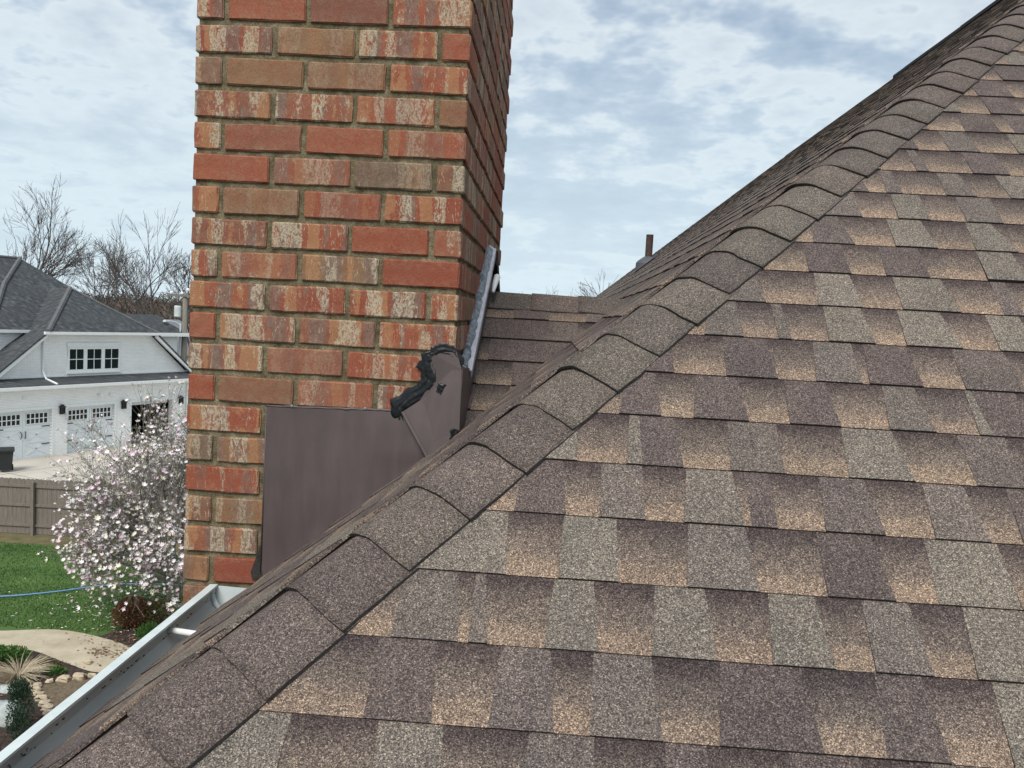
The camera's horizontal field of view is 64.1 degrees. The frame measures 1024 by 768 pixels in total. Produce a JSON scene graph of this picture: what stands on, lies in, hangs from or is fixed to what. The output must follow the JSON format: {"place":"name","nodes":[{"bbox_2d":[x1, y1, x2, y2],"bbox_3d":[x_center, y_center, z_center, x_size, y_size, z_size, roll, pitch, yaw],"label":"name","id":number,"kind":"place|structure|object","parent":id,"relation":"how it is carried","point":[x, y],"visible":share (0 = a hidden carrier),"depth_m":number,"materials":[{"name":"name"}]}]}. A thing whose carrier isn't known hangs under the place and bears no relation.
{"place":"outdoors","nodes":[
{"label":"outdoors","id":0,"kind":"place"},
{"bbox_2d":[0,629,129,671],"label":"garden path","id":1,"kind":"structure","parent":0,"point":[58,645],"depth_m":18.47,"materials":[{"name":"concrete"}]},
{"bbox_2d":[81,659,92,664],"bbox_3d":[-9.159,5.989,17.619,0.259,0.124,0.160,3,5,3],"label":"edging stone","id":2,"kind":"object","parent":1,"relation":"on","point":[87,661],"visible":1,"depth_m":17.57,"materials":[{"name":"beige stone"}]},
{"bbox_2d":[41,678,91,708],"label":"gravel path","id":3,"kind":"structure","parent":0,"point":[61,689],"depth_m":16.41,"materials":[{"name":"beige gravel"}]},
{"bbox_2d":[31,686,41,691],"bbox_3d":[-9.468,6.081,16.260,0.172,0.109,0.153,3,5,3],"label":"edging stone","id":4,"kind":"object","parent":3,"relation":"on","point":[37,688],"visible":0.68,"depth_m":16.25,"materials":[{"name":"beige stone"}]},
{"bbox_2d":[45,678,52,683],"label":"edging stone","id":5,"kind":"object","parent":3,"relation":"on","point":[48,681],"visible":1,"depth_m":16.62,"materials":[{"name":"beige stone"}]},
{"bbox_2d":[55,675,71,681],"bbox_3d":[-9.206,6.058,16.805,0.256,0.131,0.202,3,5,-6],"label":"edging stone","id":6,"kind":"object","parent":3,"relation":"on","point":[64,678],"visible":1,"depth_m":16.74,"materials":[{"name":"beige stone"}]},
{"bbox_2d":[87,673,96,677],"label":"edging stone","id":7,"kind":"object","parent":3,"relation":"on","point":[90,675],"visible":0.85,"depth_m":16.97,"materials":[{"name":"beige stone"}]},
{"bbox_2d":[0,542,186,645],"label":"lawn","id":8,"kind":"structure","parent":0,"point":[92,632],"depth_m":21.70,"materials":[{"name":"green plant"}]},
{"bbox_2d":[0,583,182,596],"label":"garden hose","id":9,"kind":"object","parent":8,"relation":"on","point":[67,590],"visible":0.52,"depth_m":21.75,"materials":[{"name":"blue rubber"}]},
{"bbox_2d":[8,578,184,639],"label":"fallen petals","id":10,"kind":"object","parent":8,"relation":"on","point":[100,610],"visible":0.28,"depth_m":20.48,"materials":[{"name":"plant"}]},
{"bbox_2d":[36,376,189,620],"bbox_3d":[-8.256,2.863,20.244,6.158,6.141,6.098,0,5,-34],"label":"magnolia tree","id":11,"kind":"object","parent":8,"relation":"on","point":[136,523],"visible":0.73,"depth_m":19.16,"materials":[{"name":"grey plant"}]},
{"bbox_2d":[99,616,166,646],"bbox_3d":[-8.110,5.923,19.705,2.080,0.001,2.691,6,5,29],"label":"leaf litter bed","id":12,"kind":"object","parent":8,"relation":"on","point":[114,634],"visible":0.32,"depth_m":19.16,"materials":[{"name":"brown soil"}]},
{"bbox_2d":[110,596,151,628],"bbox_3d":[-9.153,5.503,19.716,0.970,0.822,0.816,3,5,3],"label":"rusty shrub","id":13,"kind":"object","parent":12,"relation":"on","point":[128,612],"visible":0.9,"depth_m":19.61,"materials":[{"name":"brown plant"}]},
{"bbox_2d":[134,622,157,639],"bbox_3d":[-8.403,5.753,19.006,0.717,0.529,0.619,3,5,3],"label":"green shrub","id":14,"kind":"object","parent":12,"relation":"on","point":[145,630],"visible":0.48,"depth_m":18.91,"materials":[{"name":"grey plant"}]},
{"bbox_2d":[139,597,176,625],"bbox_3d":[-8.545,5.543,19.831,0.935,0.786,0.799,3,5,3],"label":"olive shrub","id":15,"kind":"object","parent":12,"relation":"on","point":[158,604],"visible":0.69,"depth_m":19.75,"materials":[{"name":"green plant"}]},
{"bbox_2d":[0,438,186,505],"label":"driveway","id":16,"kind":"structure","parent":0,"point":[27,465],"depth_m":37.76,"materials":[{"name":"concrete"}]},
{"bbox_2d":[0,447,14,469],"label":"wheeled bin","id":17,"kind":"object","parent":16,"relation":"on","point":[6,457],"visible":1,"depth_m":35.77,"materials":[{"name":"black plastic"}]},
{"bbox_2d":[31,398,190,709],"bbox_3d":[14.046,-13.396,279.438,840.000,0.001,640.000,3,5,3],"label":"ground","id":18,"kind":"structure","parent":0,"point":[189,401],"depth_m":46.39,"materials":[{"name":"brown soil"}]},
{"bbox_2d":[0,650,90,751],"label":"planting bed","id":19,"kind":"object","parent":18,"relation":"on","point":[5,743],"visible":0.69,"depth_m":16.77,"materials":[{"name":"brown soil"}]},
{"bbox_2d":[0,684,20,693],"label":"flat stone","id":20,"kind":"object","parent":19,"relation":"on","point":[2,688],"visible":0.28,"depth_m":16.14,"materials":[{"name":"grey stone"}]},
{"bbox_2d":[0,698,21,726],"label":"boulder","id":21,"kind":"object","parent":19,"relation":"on","point":[3,709],"visible":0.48,"depth_m":14.95,"materials":[{"name":"white stone"}]},
{"bbox_2d":[0,644,33,663],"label":"juniper mat","id":22,"kind":"object","parent":19,"relation":"on","point":[12,651],"visible":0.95,"depth_m":17.59,"materials":[{"name":"green plant"}]},
{"bbox_2d":[5,676,39,739],"bbox_3d":[-8.801,5.788,14.611,0.537,1.033,0.737,3,5,-7],"label":"evergreen shrub","id":23,"kind":"object","parent":19,"relation":"on","point":[20,718],"visible":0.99,"depth_m":14.61,"materials":[{"name":"green plant"}]},
{"bbox_2d":[0,648,57,692],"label":"ornamental grass","id":24,"kind":"object","parent":19,"relation":"on","point":[30,670],"depth_m":16.84,"materials":[{"name":"plant"}]},
{"bbox_2d":[30,682,41,687],"bbox_3d":[-9.570,6.072,16.424,0.236,0.130,0.196,1,5,-24],"label":"edging stone","id":25,"kind":"object","parent":19,"relation":"on","point":[35,684],"visible":0.69,"depth_m":16.41,"materials":[{"name":"beige stone"}]},
{"bbox_2d":[33,691,44,695],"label":"edging stone","id":26,"kind":"object","parent":19,"relation":"on","point":[39,692],"visible":0.64,"depth_m":16.06,"materials":[{"name":"beige stone"}]},
{"bbox_2d":[34,694,47,700],"bbox_3d":[-9.167,6.125,15.943,0.266,0.114,0.168,3,5,3],"label":"edging stone","id":27,"kind":"object","parent":19,"relation":"on","point":[42,697],"visible":0.86,"depth_m":15.90,"materials":[{"name":"beige stone"}]},
{"bbox_2d":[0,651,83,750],"bbox_3d":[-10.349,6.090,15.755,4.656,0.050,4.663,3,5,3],"label":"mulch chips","id":28,"kind":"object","parent":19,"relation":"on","point":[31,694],"visible":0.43,"depth_m":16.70,"materials":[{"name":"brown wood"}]},
{"bbox_2d":[38,699,49,706],"bbox_3d":[-8.992,6.154,15.745,0.210,0.127,0.181,3,5,3],"label":"edging stone","id":29,"kind":"object","parent":19,"relation":"on","point":[41,703],"visible":0.69,"depth_m":15.69,"materials":[{"name":"beige stone"}]},
{"bbox_2d":[40,703,52,710],"bbox_3d":[-8.841,6.174,15.572,0.222,0.142,0.181,3,5,3],"label":"edging stone","id":30,"kind":"object","parent":19,"relation":"on","point":[47,706],"visible":0.7,"depth_m":15.54,"materials":[{"name":"beige stone"}]},
{"bbox_2d":[42,709,51,714],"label":"edging stone","id":31,"kind":"object","parent":19,"relation":"on","point":[46,711],"visible":0.5,"depth_m":15.37,"materials":[{"name":"beige stone"}]},
{"bbox_2d":[33,659,63,667],"bbox_3d":[-9.907,5.943,17.396,0.632,0.185,0.429,5,5,25],"label":"yellow tuft","id":32,"kind":"object","parent":19,"relation":"on","point":[54,663],"visible":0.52,"depth_m":17.39,"materials":[{"name":"grey plant"}]},
{"bbox_2d":[45,665,67,676],"bbox_3d":[-9.515,5.980,17.083,0.402,0.200,0.423,-1,6,-45],"label":"green tuft","id":33,"kind":"object","parent":19,"relation":"on","point":[59,670],"visible":1,"depth_m":17.04,"materials":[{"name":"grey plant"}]},
{"bbox_2d":[0,618,159,725],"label":"leaf litter","id":34,"kind":"object","parent":19,"relation":"on","point":[101,649],"visible":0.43,"depth_m":18.33,"materials":[{"name":"brown plant"}]},
{"bbox_2d":[72,672,87,680],"bbox_3d":[-8.945,6.053,16.918,0.315,0.173,0.217,3,5,3],"label":"edging stone","id":35,"kind":"object","parent":19,"relation":"on","point":[79,676],"visible":1,"depth_m":16.84,"materials":[{"name":"beige stone"}]},
{"bbox_2d":[3,177,105,278],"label":"bare tree","id":36,"kind":"object","parent":18,"relation":"on","point":[42,255],"visible":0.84,"depth_m":63.19,"materials":[{"name":"brown plant"}]},
{"bbox_2d":[39,251,87,286],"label":"bare tree","id":37,"kind":"object","parent":18,"relation":"on","point":[66,275],"visible":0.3,"depth_m":74.36,"materials":[{"name":"brown plant"}]},
{"bbox_2d":[0,532,186,553],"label":"dry grass","id":38,"kind":"structure","parent":18,"relation":"on","point":[25,538],"depth_m":26.34,"materials":[{"name":"beige plant"}]},
{"bbox_2d":[0,477,188,543],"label":"board fence","id":39,"kind":"object","parent":18,"relation":"on","point":[28,506],"visible":0.2,"depth_m":26.76,"materials":[{"name":"brown wood"}]},
{"bbox_2d":[0,255,190,459],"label":"white house","id":40,"kind":"structure","parent":18,"relation":"on","point":[74,354],"depth_m":42.26,"materials":[{"name":"paint"}]},
{"bbox_2d":[0,409,49,459],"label":"garage door","id":41,"kind":"structure","parent":40,"relation":"in","point":[28,432],"depth_m":39.04,"materials":[{"name":"paint"}]},
{"bbox_2d":[70,349,83,369],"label":"window","id":42,"kind":"structure","parent":40,"relation":"in","point":[76,355],"depth_m":41.85,"materials":[{"name":"black glass"}]},
{"bbox_2d":[67,404,112,452],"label":"garage door","id":43,"kind":"structure","parent":40,"relation":"in","point":[107,410],"depth_m":41.97,"materials":[{"name":"paint"}]},
{"bbox_2d":[87,349,100,368],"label":"window","id":44,"kind":"structure","parent":40,"relation":"in","point":[93,355],"depth_m":42.75,"materials":[{"name":"black glass"}]},
{"bbox_2d":[105,349,117,367],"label":"window","id":45,"kind":"structure","parent":40,"relation":"in","point":[111,355],"depth_m":43.69,"materials":[{"name":"black glass"}]},
{"bbox_2d":[132,400,164,404],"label":"garage door","id":46,"kind":"structure","parent":40,"relation":"in","point":[158,401],"depth_m":45.37,"materials":[{"name":"paint"}]},
{"bbox_2d":[63,229,153,306],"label":"bare tree","id":47,"kind":"object","parent":18,"relation":"on","point":[107,280],"visible":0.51,"depth_m":67.19,"materials":[{"name":"brown plant"}]},
{"bbox_2d":[68,203,190,314],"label":"bare tree","id":48,"kind":"object","parent":18,"relation":"on","point":[116,271],"visible":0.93,"depth_m":58.55,"materials":[{"name":"brown plant"}]},
{"bbox_2d":[93,288,189,362],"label":"utility pole","id":49,"kind":"object","parent":18,"relation":"on","point":[182,341],"visible":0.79,"depth_m":52.89,"materials":[{"name":"brown wood"}]},
{"bbox_2d":[92,243,190,313],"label":"bare tree","id":50,"kind":"object","parent":18,"relation":"on","point":[93,276],"visible":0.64,"depth_m":61.13,"materials":[{"name":"brown plant"}]},
{"bbox_2d":[116,248,193,345],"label":"bare tree","id":51,"kind":"object","parent":18,"relation":"on","point":[182,278],"visible":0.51,"depth_m":59.80,"materials":[{"name":"brown plant"}]},
{"bbox_2d":[165,319,181,326],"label":"distant house","id":52,"kind":"structure","parent":18,"relation":"on","point":[175,324],"depth_m":82.84,"materials":[{"name":"white paint"}]},
{"bbox_2d":[177,324,190,386],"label":"distant house","id":53,"kind":"structure","parent":18,"relation":"on","point":[187,344],"depth_m":74.45,"materials":[{"name":"white paint"}]},
{"bbox_2d":[574,271,617,296],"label":"bare tree","id":54,"kind":"object","parent":18,"relation":"on","point":[604,274],"visible":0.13,"depth_m":61.34,"materials":[{"name":"brown plant"}]},
{"bbox_2d":[0,0,994,301],"label":"sky","id":55,"kind":"structure","parent":0,"point":[628,121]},
{"bbox_2d":[0,0,1023,767],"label":"brick house","id":56,"kind":"structure","parent":0,"point":[736,480],"depth_m":1.68,"materials":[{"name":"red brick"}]},
{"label":"hills","id":57,"kind":"structure","parent":0,"visible":0},
{"bbox_2d":[74,285,192,323],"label":"woods","id":58,"kind":"object","parent":57,"relation":"on","point":[158,300],"visible":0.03,"depth_m":173.73,"materials":[{"name":"plant"}]}
]}

